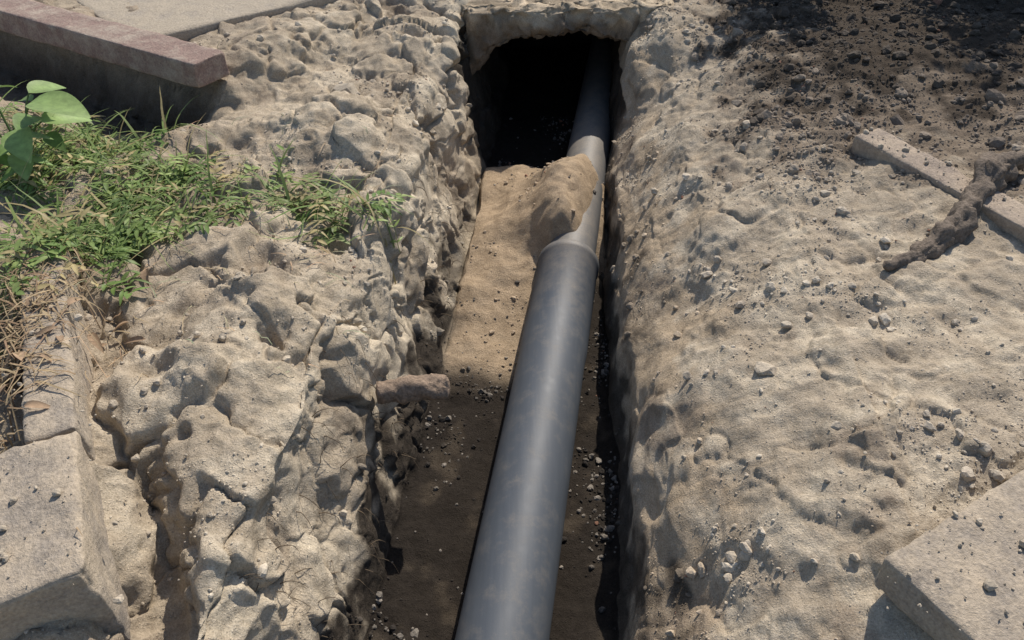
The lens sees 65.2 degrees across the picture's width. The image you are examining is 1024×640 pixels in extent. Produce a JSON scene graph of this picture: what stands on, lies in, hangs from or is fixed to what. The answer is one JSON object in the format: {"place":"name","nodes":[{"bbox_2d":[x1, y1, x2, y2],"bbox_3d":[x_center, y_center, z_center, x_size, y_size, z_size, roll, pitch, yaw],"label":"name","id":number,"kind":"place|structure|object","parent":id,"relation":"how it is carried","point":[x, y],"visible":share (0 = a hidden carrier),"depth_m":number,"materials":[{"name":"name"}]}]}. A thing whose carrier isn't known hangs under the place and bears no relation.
{"place":"outdoors","nodes":[
{"label":"outdoors","id":0,"kind":"place"},
{"bbox_2d":[0,82,431,356],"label":"grass","id":1,"kind":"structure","parent":0,"point":[86,234],"depth_m":2.81,"materials":[{"name":"green plant"}]},
{"bbox_2d":[0,0,1023,639],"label":"ground","id":2,"kind":"structure","parent":0,"point":[530,82],"depth_m":2.53,"materials":[{"name":"soil"}]},
{"bbox_2d":[0,80,91,182],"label":"broadleaf weed","id":3,"kind":"object","parent":2,"relation":"on","point":[59,107],"visible":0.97,"depth_m":2.88,"materials":[{"name":"green plant"}]},
{"bbox_2d":[21,242,95,460],"bbox_3d":[-1.242,0.118,2.222,0.127,0.291,0.875,-19,43,-18],"label":"kerbstone","id":4,"kind":"object","parent":2,"relation":"on","point":[67,416],"visible":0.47,"depth_m":2.02,"materials":[{"name":"concrete"}]},
{"bbox_2d":[0,431,130,639],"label":"kerbstone","id":5,"kind":"object","parent":2,"relation":"on","point":[86,568],"visible":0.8,"depth_m":1.63,"materials":[{"name":"concrete"}]},
{"bbox_2d":[0,0,229,87],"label":"kerbstone","id":6,"kind":"object","parent":2,"relation":"on","point":[173,59],"visible":1,"depth_m":3.59,"materials":[{"name":"pink concrete"}]},
{"bbox_2d":[0,41,401,535],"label":"dry litter","id":7,"kind":"object","parent":2,"relation":"on","point":[13,348],"visible":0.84,"depth_m":2.17,"materials":[{"name":"beige plant"}]},
{"bbox_2d":[77,0,336,40],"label":"paving slab","id":8,"kind":"object","parent":2,"relation":"on","point":[185,20],"depth_m":4.05,"materials":[{"name":"beige concrete"}]},
{"bbox_2d":[239,127,472,639],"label":"root fibres","id":9,"kind":"object","parent":2,"relation":"on","point":[349,433],"visible":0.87,"depth_m":2.34,"materials":[{"name":"brown plant"}]},
{"bbox_2d":[375,373,449,404],"bbox_3d":[-0.306,0.219,2.476,0.230,0.094,0.091,-8,40,-10],"label":"root stub","id":10,"kind":"object","parent":2,"relation":"on","point":[406,389],"visible":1,"depth_m":2.45,"materials":[{"name":"brown plant"}]},
{"bbox_2d":[0,0,1023,639],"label":"rubble stones","id":11,"kind":"object","parent":2,"relation":"on","point":[764,368],"visible":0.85,"depth_m":3.08,"materials":[{"name":"grey stone"}]},
{"bbox_2d":[455,35,612,639],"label":"drain pipe","id":12,"kind":"object","parent":2,"relation":"on","point":[511,587],"visible":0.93,"depth_m":2.58,"materials":[{"name":"grey plastic"}]},
{"bbox_2d":[461,0,673,74],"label":"earth bridge","id":13,"kind":"structure","parent":2,"relation":"on","point":[490,25],"depth_m":4.22,"materials":[{"name":"soil"}]},
{"bbox_2d":[851,128,1023,243],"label":"kerbstone","id":14,"kind":"object","parent":2,"relation":"on","point":[1004,218],"visible":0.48,"depth_m":2.77,"materials":[{"name":"concrete"}]},
{"bbox_2d":[875,470,1023,639],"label":"paving slab","id":15,"kind":"object","parent":2,"relation":"on","point":[952,610],"depth_m":1.56,"materials":[{"name":"concrete"}]},
{"bbox_2d":[882,151,1023,270],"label":"broken root","id":16,"kind":"object","parent":2,"relation":"on","point":[993,172],"visible":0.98,"depth_m":2.56,"materials":[{"name":"brown plant"}]}
]}

